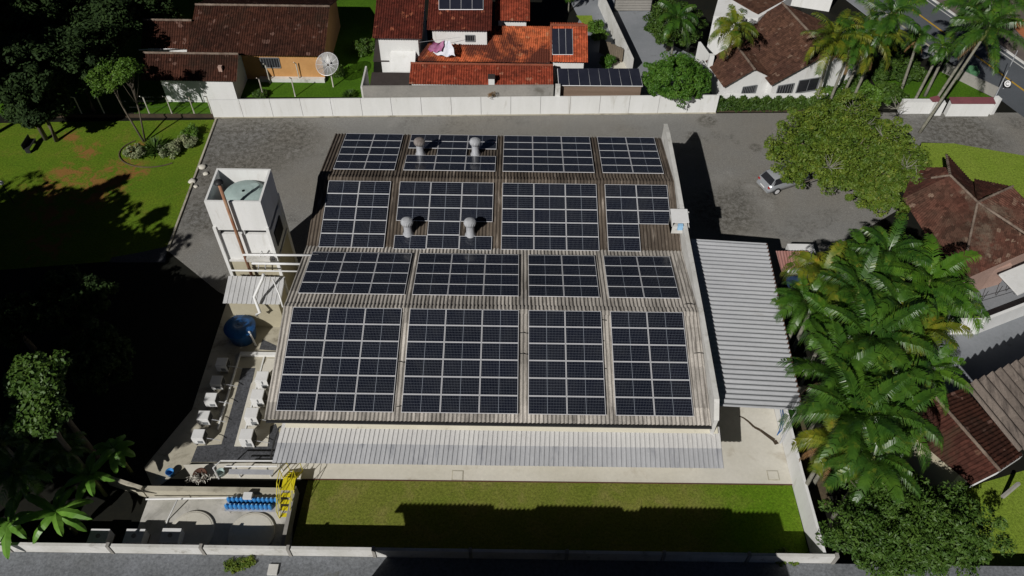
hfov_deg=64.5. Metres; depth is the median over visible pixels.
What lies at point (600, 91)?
panel shed
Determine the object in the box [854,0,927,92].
palm tree
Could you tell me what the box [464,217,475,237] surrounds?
turbine vent
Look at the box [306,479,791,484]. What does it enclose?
apron edge
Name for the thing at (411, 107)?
boundary wall
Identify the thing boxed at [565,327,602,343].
solar panel
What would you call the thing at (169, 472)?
bucket
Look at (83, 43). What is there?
forest tree
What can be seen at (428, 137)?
solar panel
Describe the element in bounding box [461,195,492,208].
solar panel
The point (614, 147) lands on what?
solar panel
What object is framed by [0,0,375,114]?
garden lawn
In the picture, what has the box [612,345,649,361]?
solar panel
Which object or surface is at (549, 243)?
solar panel
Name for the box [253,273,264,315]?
water pipe
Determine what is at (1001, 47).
kerb
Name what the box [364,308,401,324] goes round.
solar panel
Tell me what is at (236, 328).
blue tank
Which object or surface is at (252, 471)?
steel frame
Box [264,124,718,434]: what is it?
warehouse
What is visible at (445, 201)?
solar panel
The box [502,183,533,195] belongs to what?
solar panel
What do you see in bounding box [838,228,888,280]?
palm tree
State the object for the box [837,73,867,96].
garden bush
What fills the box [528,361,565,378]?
solar panel
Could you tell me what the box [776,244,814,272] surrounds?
shed
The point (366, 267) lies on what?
solar panel
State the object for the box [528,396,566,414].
solar panel
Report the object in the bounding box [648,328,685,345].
solar panel
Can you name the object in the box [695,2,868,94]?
house
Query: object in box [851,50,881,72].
garden bush
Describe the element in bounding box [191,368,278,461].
gravel bed
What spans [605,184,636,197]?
solar panel
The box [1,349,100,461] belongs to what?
tree
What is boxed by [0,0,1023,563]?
ground
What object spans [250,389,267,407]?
air conditioner
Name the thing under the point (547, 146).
solar panel
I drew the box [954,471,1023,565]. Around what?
lawn
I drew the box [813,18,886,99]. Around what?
palm tree
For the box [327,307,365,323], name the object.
solar panel
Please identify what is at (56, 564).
front lane
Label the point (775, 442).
damp stain
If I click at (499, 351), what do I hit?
solar panel
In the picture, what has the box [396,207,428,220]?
solar panel
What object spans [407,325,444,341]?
solar panel
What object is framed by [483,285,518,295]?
solar panel
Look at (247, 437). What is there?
air conditioner
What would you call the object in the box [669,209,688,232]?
roof box
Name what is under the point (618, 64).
side patio
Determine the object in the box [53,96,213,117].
wire fence
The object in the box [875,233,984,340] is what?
palm tree
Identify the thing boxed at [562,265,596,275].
solar panel
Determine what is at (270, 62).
window
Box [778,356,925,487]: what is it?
palm tree
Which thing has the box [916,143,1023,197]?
lawn
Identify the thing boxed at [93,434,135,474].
banana plant
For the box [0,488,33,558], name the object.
banana plant
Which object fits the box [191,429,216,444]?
air conditioner
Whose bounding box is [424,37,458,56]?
laundry
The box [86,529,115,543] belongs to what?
liquid tank
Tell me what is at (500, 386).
solar panel
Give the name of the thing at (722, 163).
yard paving
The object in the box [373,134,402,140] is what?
solar panel
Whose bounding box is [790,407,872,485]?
palm tree
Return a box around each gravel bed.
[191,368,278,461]
[259,339,275,350]
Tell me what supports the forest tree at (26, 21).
on the garden lawn at (356, 18)
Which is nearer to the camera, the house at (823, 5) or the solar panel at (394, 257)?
the solar panel at (394, 257)
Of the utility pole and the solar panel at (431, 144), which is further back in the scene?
the utility pole
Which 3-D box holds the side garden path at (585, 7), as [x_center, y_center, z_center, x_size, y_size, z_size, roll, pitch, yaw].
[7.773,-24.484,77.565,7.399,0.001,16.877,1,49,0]
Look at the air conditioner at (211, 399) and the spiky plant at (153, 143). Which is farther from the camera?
the spiky plant at (153, 143)
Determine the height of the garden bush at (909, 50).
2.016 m
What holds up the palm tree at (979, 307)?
on the ground at (166, 316)
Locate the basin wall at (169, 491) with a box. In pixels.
[107,476,298,545]
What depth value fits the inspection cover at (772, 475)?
46.74 m
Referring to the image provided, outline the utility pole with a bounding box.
[995,50,1017,95]
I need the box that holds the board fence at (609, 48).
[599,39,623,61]
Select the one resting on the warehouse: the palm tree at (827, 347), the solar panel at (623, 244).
the solar panel at (623, 244)
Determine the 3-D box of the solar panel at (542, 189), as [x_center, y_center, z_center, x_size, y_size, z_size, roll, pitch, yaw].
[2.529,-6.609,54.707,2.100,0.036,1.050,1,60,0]
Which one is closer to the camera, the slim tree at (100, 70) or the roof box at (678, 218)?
the roof box at (678, 218)
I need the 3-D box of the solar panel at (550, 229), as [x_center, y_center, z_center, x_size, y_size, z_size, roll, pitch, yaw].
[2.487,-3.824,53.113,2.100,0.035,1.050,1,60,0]
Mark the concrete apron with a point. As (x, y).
(751, 454)
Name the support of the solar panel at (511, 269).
on the warehouse
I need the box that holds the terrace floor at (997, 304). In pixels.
[947,280,1023,322]
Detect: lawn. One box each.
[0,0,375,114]
[0,120,213,269]
[292,480,808,553]
[576,15,592,28]
[871,71,989,98]
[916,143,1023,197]
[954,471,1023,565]
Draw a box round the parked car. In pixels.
[757,164,809,194]
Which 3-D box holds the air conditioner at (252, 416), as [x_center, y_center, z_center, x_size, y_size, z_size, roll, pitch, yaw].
[-15.014,7.768,48.469,1.596,1.114,0.750,1,49,0]
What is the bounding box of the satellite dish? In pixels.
[316,52,337,86]
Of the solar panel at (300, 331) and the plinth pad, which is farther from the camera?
the plinth pad
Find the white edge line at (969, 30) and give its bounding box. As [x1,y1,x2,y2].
[927,0,1023,68]
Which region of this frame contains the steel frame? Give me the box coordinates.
[212,460,282,478]
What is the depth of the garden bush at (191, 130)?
66.21 m
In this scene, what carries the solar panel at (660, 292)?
on the warehouse
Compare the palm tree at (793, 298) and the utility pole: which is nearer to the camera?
the palm tree at (793, 298)
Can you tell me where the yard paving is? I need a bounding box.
[168,113,1023,311]
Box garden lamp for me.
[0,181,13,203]
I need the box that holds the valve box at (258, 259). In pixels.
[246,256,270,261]
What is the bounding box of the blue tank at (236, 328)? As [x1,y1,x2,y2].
[223,315,255,346]
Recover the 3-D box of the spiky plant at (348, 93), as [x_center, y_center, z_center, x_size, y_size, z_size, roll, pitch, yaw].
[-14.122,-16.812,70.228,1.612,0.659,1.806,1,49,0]
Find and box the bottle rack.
[224,497,281,513]
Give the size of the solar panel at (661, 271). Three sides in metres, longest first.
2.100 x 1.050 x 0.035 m
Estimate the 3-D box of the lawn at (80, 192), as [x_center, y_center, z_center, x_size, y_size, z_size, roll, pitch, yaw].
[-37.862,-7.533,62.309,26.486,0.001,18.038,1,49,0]
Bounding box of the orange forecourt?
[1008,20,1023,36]
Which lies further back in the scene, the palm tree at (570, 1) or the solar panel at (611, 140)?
the palm tree at (570, 1)
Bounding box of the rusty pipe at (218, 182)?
[214,179,252,275]
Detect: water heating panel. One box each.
[439,0,483,9]
[552,29,572,54]
[557,68,642,86]
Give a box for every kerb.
[166,118,216,250]
[217,352,275,429]
[870,2,936,51]
[932,0,1023,63]
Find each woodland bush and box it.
[27,264,119,333]
[59,318,135,394]
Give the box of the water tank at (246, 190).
[224,180,262,200]
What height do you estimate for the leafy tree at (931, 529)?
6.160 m
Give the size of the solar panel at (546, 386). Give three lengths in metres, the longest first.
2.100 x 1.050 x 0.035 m
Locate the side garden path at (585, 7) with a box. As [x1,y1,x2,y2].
[571,0,622,67]
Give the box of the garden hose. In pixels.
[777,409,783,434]
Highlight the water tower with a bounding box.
[204,168,298,296]
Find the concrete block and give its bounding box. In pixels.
[267,564,278,575]
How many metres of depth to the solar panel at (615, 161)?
57.19 m
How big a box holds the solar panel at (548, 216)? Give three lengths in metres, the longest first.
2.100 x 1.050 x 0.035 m
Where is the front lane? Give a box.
[0,552,1023,575]
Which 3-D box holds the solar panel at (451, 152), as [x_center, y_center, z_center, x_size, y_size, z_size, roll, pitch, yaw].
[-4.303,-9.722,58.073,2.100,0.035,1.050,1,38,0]
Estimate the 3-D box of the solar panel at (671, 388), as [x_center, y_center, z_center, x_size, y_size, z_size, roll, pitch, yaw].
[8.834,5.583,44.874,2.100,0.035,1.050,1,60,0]
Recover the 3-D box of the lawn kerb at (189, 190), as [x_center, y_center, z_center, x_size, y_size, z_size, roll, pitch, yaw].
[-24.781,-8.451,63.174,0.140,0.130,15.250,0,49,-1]
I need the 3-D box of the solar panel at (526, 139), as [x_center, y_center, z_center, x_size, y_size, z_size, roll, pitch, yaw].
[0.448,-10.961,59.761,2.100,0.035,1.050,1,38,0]
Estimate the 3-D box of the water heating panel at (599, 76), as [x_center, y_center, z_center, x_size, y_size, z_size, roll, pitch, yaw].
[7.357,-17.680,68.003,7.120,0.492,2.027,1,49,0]
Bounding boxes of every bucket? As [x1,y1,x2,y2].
[165,468,173,476]
[216,468,224,476]
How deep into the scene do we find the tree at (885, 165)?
59.53 m
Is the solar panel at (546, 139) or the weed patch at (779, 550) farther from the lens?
the solar panel at (546, 139)
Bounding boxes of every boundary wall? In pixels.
[0,542,839,563]
[208,95,719,118]
[361,66,559,111]
[598,0,633,67]
[717,93,827,99]
[774,409,825,553]
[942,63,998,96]
[948,303,1023,333]
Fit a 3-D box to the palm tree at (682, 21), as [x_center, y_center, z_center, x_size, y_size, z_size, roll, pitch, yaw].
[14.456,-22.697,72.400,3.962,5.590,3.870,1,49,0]
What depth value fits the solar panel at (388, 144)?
58.88 m
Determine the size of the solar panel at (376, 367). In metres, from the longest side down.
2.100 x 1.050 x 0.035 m
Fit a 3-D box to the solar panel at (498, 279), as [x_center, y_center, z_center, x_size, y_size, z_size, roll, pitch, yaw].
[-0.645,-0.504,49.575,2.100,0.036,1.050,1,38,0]
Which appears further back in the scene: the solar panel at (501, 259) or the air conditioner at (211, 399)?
the solar panel at (501, 259)
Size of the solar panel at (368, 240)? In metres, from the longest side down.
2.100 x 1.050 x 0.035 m
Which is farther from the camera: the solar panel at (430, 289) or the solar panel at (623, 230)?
the solar panel at (623, 230)
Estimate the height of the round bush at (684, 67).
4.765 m
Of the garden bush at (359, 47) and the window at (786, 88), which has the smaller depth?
the window at (786, 88)
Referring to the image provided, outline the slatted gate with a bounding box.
[614,0,652,10]
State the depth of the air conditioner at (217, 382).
49.89 m
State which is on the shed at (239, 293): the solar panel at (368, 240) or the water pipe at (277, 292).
the water pipe at (277, 292)
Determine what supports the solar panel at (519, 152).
on the warehouse
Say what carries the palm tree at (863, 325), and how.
on the ground at (166, 316)
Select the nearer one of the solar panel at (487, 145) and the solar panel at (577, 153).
the solar panel at (577, 153)
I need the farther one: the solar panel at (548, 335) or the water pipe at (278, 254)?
the water pipe at (278, 254)
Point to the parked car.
(769, 181)
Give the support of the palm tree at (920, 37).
on the roadside lawn at (957, 89)
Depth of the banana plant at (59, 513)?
42.14 m
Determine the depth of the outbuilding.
68.18 m
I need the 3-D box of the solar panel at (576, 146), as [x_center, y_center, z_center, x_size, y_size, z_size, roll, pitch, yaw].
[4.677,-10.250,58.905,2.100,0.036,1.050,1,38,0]
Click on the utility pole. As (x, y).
(1006, 74)
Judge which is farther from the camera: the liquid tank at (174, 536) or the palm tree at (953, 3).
the palm tree at (953, 3)
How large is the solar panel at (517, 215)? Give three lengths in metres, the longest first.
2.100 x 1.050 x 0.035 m
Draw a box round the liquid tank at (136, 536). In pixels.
[121,529,150,543]
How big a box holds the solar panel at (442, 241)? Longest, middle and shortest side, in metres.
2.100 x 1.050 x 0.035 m
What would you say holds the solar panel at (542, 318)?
on the warehouse
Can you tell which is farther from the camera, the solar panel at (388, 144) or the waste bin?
the waste bin
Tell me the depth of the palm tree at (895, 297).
44.01 m
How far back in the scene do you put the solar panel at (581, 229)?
53.08 m
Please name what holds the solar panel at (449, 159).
on the warehouse
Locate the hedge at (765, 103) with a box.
[716,93,829,112]
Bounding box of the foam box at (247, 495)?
[242,492,252,499]
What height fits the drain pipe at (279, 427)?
2.564 m
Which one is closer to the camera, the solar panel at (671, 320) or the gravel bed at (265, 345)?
the solar panel at (671, 320)
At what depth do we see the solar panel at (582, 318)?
46.99 m
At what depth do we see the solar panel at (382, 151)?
58.03 m
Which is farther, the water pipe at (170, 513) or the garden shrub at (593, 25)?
the garden shrub at (593, 25)
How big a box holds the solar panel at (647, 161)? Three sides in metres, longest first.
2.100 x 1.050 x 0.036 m
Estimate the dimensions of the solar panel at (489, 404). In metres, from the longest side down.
2.100 x 1.050 x 0.035 m
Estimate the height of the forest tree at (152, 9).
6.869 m
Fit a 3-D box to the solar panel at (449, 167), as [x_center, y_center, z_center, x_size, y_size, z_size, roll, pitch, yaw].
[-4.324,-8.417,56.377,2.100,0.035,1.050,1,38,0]
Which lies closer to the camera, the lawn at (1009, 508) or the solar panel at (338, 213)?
the lawn at (1009, 508)
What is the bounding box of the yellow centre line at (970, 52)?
[919,14,1023,90]
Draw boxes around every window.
[260,57,280,67]
[465,35,474,41]
[741,85,757,93]
[776,83,794,92]
[795,77,820,92]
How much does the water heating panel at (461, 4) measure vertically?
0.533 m
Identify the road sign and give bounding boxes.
[1003,80,1011,88]
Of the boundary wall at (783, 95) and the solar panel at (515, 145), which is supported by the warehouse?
the solar panel at (515, 145)
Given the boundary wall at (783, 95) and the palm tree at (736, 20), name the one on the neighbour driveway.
the palm tree at (736, 20)
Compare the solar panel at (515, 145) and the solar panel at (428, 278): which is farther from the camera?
the solar panel at (515, 145)
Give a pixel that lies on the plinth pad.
(262, 431)
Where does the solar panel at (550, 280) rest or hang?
on the warehouse
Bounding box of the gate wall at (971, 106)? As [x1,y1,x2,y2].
[898,96,1001,115]
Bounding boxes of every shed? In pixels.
[223,276,286,326]
[560,86,640,106]
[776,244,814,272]
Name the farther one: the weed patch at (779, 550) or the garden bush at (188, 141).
the garden bush at (188, 141)
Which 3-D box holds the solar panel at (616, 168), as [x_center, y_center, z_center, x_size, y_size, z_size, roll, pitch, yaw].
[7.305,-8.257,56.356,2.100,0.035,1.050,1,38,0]
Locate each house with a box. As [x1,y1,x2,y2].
[139,0,340,82]
[370,0,587,88]
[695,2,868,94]
[706,0,791,54]
[791,0,831,11]
[895,357,1023,497]
[903,154,1023,293]
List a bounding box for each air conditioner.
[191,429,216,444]
[196,411,224,426]
[204,393,231,408]
[210,376,236,390]
[215,358,241,372]
[238,429,268,447]
[244,408,262,426]
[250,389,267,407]
[255,371,270,389]
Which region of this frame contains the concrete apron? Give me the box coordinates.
[184,406,791,483]
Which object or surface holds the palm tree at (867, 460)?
on the ground at (166, 316)
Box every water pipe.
[146,494,236,499]
[165,500,177,527]
[231,270,296,271]
[242,254,317,255]
[248,331,256,345]
[251,262,299,264]
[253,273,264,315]
[272,279,282,306]
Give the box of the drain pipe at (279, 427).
[270,419,294,457]
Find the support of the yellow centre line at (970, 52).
on the road
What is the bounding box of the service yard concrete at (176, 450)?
[144,303,279,485]
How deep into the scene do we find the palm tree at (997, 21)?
60.72 m
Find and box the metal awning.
[272,420,723,467]
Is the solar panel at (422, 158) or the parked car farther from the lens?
the parked car
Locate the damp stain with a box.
[739,416,778,444]
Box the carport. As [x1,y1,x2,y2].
[690,239,800,443]
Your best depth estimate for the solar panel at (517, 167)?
56.32 m
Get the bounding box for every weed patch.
[223,557,244,573]
[240,555,256,567]
[775,547,798,566]
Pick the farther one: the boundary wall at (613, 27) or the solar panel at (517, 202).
the boundary wall at (613, 27)
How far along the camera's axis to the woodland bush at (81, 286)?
50.98 m
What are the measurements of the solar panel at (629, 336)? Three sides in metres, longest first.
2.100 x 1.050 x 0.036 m
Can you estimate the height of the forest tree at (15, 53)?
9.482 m
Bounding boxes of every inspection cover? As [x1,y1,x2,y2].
[452,470,463,479]
[766,470,779,479]
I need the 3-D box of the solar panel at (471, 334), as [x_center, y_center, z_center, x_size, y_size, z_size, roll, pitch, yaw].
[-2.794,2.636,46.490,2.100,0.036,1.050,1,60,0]
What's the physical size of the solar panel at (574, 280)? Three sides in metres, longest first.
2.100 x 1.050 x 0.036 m
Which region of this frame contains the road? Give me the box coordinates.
[872,0,1023,116]
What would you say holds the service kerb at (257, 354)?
on the service yard concrete at (176, 450)
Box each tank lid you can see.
[169,511,214,544]
[228,512,274,545]
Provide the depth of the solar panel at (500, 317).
46.99 m
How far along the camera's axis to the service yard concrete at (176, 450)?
49.62 m
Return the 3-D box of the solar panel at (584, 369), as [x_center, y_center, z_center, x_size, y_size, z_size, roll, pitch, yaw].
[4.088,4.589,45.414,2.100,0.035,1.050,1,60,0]
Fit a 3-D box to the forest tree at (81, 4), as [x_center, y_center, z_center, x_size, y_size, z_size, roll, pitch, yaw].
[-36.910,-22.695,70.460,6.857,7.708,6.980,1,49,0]
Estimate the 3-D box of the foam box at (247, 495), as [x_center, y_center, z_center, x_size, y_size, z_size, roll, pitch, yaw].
[-14.535,11.440,44.656,0.480,0.200,0.360,1,49,0]
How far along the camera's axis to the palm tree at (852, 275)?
45.40 m
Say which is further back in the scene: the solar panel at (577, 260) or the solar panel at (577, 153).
the solar panel at (577, 153)
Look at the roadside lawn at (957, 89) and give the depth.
71.95 m
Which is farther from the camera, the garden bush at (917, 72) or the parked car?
the garden bush at (917, 72)
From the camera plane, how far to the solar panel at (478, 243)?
52.53 m
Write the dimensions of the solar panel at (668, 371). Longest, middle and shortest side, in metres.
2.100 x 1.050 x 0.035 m
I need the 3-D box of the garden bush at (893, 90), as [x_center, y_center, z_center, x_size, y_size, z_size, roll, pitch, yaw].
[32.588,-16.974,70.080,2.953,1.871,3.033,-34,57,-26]
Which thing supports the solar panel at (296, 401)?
on the warehouse
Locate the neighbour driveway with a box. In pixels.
[613,11,712,94]
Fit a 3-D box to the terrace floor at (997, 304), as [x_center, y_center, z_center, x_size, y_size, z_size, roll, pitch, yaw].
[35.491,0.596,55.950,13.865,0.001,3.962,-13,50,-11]
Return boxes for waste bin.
[966,65,979,76]
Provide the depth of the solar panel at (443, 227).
53.10 m
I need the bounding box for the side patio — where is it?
[612,61,625,67]
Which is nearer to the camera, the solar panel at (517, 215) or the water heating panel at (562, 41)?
the solar panel at (517, 215)
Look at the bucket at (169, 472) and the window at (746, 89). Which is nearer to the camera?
the bucket at (169, 472)
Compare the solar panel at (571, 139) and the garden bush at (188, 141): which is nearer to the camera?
the solar panel at (571, 139)
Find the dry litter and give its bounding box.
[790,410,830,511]
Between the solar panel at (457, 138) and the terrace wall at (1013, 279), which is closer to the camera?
the terrace wall at (1013, 279)
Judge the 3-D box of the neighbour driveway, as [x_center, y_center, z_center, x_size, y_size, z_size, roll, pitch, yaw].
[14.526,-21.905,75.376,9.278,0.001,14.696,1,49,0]
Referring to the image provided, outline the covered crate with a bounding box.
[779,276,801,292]
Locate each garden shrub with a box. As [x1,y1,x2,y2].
[588,19,603,32]
[590,28,608,40]
[599,54,616,67]
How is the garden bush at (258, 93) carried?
on the garden lawn at (356, 18)
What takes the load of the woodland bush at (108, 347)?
on the ground at (166, 316)
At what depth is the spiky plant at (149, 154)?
64.95 m
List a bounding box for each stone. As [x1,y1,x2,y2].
[188,178,195,183]
[198,164,205,169]
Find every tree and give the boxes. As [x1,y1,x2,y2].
[0,0,78,39]
[0,33,70,140]
[0,85,74,141]
[0,416,32,477]
[0,439,54,508]
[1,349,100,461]
[2,391,101,489]
[23,13,125,112]
[38,428,94,475]
[43,0,111,29]
[69,0,142,57]
[84,59,143,142]
[111,57,146,141]
[127,0,181,29]
[564,0,573,12]
[642,0,707,51]
[657,0,698,55]
[707,4,759,60]
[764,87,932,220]
[770,271,831,341]
[776,239,869,351]
[778,318,892,448]
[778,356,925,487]
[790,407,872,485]
[798,282,939,406]
[798,291,864,389]
[800,9,874,98]
[809,244,913,361]
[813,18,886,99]
[815,468,1017,575]
[820,409,926,518]
[830,2,911,94]
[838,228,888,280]
[847,374,946,482]
[849,213,934,308]
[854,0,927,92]
[856,341,934,417]
[860,271,939,348]
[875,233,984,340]
[879,295,972,389]
[900,23,937,88]
[903,334,973,414]
[914,34,957,98]
[918,1,1023,132]
[918,270,990,353]
[923,0,991,96]
[937,0,1023,96]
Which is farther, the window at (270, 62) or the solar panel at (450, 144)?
the window at (270, 62)
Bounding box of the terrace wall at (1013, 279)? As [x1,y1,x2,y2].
[982,263,1023,300]
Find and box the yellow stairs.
[276,463,302,518]
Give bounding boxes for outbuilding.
[141,51,246,101]
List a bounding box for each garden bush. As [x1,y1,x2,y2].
[122,143,146,158]
[157,141,180,159]
[173,134,198,147]
[179,122,198,137]
[252,88,269,98]
[327,64,344,77]
[352,38,374,56]
[821,85,844,103]
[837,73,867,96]
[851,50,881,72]
[851,80,893,106]
[869,57,910,84]
[869,80,909,104]
[881,40,920,61]
[897,60,927,81]
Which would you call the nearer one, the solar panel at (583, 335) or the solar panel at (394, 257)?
the solar panel at (583, 335)
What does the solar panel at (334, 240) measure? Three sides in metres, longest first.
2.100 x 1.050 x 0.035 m
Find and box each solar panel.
[276,393,316,410]
[279,375,319,392]
[282,357,321,374]
[285,340,324,357]
[288,323,326,339]
[291,307,328,323]
[298,282,335,293]
[302,272,339,282]
[306,262,342,271]
[309,252,345,261]
[315,393,355,411]
[317,375,357,393]
[319,233,352,247]
[320,358,359,375]
[321,220,354,233]
[323,206,355,219]
[323,341,361,357]
[325,193,357,206]
[325,324,363,340]
[327,181,359,193]
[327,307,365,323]
[333,161,365,169]
[334,283,370,293]
[336,154,367,161]
[337,272,373,282]
[339,147,370,153]
[340,262,375,272]
[342,140,372,146]
[343,252,378,262]
[344,133,374,139]
[351,234,384,247]
[353,220,386,233]
[354,394,393,411]
[355,207,387,220]
[356,376,395,393]
[357,194,389,206]
[358,181,390,193]
[358,358,396,375]
[360,341,398,358]
[362,324,399,341]
[364,162,395,169]
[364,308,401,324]
[366,154,397,161]
[369,147,399,154]
[369,283,405,294]
[371,140,401,147]
[372,273,407,283]
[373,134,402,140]
[374,262,409,272]
[377,253,411,262]
[393,235,426,248]
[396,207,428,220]
[398,194,429,207]
[399,182,430,194]
[401,394,440,412]
[403,162,434,170]
[403,376,441,394]
[404,359,442,376]
[405,155,435,162]
[406,342,443,358]
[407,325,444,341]
[408,141,438,148]
[409,309,445,324]
[410,134,439,140]
[412,284,448,294]
[414,273,449,283]
[416,263,450,273]
[418,253,451,262]
[426,235,459,248]
[427,221,459,234]
[428,208,460,221]
[429,195,461,207]
[430,182,461,194]
[434,163,464,170]
[435,155,465,162]
[437,148,466,155]
[438,141,467,148]
[439,135,467,141]
[440,395,478,413]
[441,377,479,394]
[442,359,480,376]
[443,342,480,359]
[444,325,481,342]
[445,309,481,325]
[448,284,483,295]
[449,274,483,284]
[450,264,484,273]
[451,254,484,263]
[459,236,491,249]
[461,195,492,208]
[461,208,492,221]
[462,182,493,195]
[465,163,495,170]
[466,156,495,163]
[467,142,496,148]
[468,135,496,141]
[479,395,517,413]
[480,360,517,377]
[480,377,517,395]
[481,343,517,359]
[482,310,518,325]
[482,326,518,342]
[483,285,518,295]
[484,274,518,284]
[485,254,518,263]
[485,264,518,274]
[501,222,533,235]
[501,236,533,249]
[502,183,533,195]
[502,196,533,208]
[502,209,533,222]
[503,142,532,149]
[503,149,532,156]
[503,156,532,163]
[503,164,532,171]
[504,135,531,142]
[528,255,561,264]
[528,265,561,274]
[528,275,562,285]
[528,327,564,343]
[528,343,565,360]
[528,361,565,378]
[528,378,566,395]
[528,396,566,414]
[529,285,563,296]
[529,310,564,326]
[533,136,560,142]
[533,143,561,149]
[533,150,562,156]
[533,157,562,163]
[533,164,563,171]
[534,183,564,196]
[534,196,565,209]
[534,209,565,222]
[534,223,565,236]
[534,236,566,250]
[561,136,589,142]
[561,255,595,264]
[562,143,590,149]
[562,150,591,156]
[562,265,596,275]
[563,157,592,164]
[563,164,594,172]
[563,275,597,285]
[564,286,598,296]
[565,184,596,196]
[565,311,601,327]
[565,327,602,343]
[566,197,596,209]
[566,210,597,222]
[566,223,598,236]
[566,344,602,360]
[566,361,603,378]
[566,379,604,396]
[567,237,598,250]
[567,397,605,414]
[597,137,626,143]
[598,143,627,150]
[599,150,629,157]
[600,158,630,164]
[601,165,632,172]
[603,256,637,265]
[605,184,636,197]
[605,197,637,210]
[605,266,639,275]
[606,210,638,223]
[606,276,641,286]
[607,224,639,237]
[607,286,643,297]
[608,237,640,251]
[610,311,647,327]
[611,328,648,344]
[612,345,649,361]
[613,362,651,379]
[614,379,652,397]
[615,397,654,415]
[626,137,655,143]
[627,144,657,150]
[629,151,659,157]
[630,158,661,165]
[632,165,663,173]
[636,185,667,197]
[637,198,669,210]
[637,256,671,266]
[638,211,669,223]
[638,266,674,276]
[640,276,676,286]
[642,287,679,298]
[647,312,683,328]
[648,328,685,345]
[649,345,687,362]
[651,362,689,379]
[652,380,691,397]
[653,398,693,416]
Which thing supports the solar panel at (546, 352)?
on the warehouse
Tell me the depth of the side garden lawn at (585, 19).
79.11 m
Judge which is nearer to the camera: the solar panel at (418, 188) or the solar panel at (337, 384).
the solar panel at (337, 384)
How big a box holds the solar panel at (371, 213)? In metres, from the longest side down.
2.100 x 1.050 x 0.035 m
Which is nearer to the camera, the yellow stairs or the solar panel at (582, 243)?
the yellow stairs
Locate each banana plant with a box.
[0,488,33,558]
[9,486,93,543]
[63,451,114,499]
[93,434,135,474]
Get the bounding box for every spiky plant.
[135,145,153,159]
[141,135,170,159]
[342,89,357,97]
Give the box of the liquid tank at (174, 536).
[158,528,184,544]
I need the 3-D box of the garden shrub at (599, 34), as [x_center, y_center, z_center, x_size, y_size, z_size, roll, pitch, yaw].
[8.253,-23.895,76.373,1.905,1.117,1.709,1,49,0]
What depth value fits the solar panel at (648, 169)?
56.32 m
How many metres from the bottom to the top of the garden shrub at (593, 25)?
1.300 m
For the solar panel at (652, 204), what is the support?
on the warehouse
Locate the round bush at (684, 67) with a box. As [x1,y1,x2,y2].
[641,50,712,108]
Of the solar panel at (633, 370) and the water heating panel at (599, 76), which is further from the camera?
the water heating panel at (599, 76)
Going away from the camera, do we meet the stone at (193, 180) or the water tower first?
the water tower
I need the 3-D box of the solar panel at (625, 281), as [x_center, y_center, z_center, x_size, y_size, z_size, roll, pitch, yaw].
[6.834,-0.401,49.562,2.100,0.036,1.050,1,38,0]
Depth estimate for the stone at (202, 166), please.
64.00 m
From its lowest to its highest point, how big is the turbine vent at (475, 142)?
1.571 m
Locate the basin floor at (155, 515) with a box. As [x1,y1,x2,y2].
[138,496,292,545]
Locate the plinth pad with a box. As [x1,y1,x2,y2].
[234,358,274,445]
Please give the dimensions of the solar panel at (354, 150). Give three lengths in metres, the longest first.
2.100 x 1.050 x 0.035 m
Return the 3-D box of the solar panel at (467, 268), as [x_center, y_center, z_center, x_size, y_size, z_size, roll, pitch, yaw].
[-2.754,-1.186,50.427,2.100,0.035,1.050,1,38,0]
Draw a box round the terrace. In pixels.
[922,316,1023,396]
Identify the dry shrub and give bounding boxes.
[186,468,210,484]
[487,91,494,96]
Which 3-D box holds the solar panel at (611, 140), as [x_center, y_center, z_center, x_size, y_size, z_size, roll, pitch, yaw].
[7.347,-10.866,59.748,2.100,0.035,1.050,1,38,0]
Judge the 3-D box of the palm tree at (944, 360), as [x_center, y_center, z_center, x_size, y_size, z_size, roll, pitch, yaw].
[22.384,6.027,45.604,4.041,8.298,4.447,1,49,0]
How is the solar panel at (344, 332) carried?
on the warehouse
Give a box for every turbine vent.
[401,217,413,237]
[414,137,424,154]
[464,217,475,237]
[469,137,480,155]
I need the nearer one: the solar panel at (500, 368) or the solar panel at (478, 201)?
the solar panel at (500, 368)
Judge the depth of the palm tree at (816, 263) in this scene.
47.12 m
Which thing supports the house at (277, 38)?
on the garden lawn at (356, 18)
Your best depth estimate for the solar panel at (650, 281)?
49.56 m
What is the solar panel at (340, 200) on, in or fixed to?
on the warehouse
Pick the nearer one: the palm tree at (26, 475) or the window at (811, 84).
the palm tree at (26, 475)
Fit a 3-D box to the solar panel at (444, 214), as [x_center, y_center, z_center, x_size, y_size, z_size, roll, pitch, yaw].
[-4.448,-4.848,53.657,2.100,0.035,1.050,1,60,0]
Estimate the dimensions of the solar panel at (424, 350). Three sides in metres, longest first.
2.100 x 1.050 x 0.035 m
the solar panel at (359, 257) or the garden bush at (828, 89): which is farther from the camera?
the garden bush at (828, 89)
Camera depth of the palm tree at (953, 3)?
65.05 m
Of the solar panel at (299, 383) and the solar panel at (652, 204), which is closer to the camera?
the solar panel at (299, 383)
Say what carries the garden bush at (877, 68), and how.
on the ground at (166, 316)
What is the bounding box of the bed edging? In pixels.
[118,140,172,167]
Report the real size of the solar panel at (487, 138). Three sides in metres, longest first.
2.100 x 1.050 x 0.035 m
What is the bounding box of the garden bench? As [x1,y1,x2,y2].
[21,134,36,152]
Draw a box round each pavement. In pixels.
[847,0,935,58]
[936,0,1023,60]
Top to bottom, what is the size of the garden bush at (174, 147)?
1.020 m
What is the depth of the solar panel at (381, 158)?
57.20 m

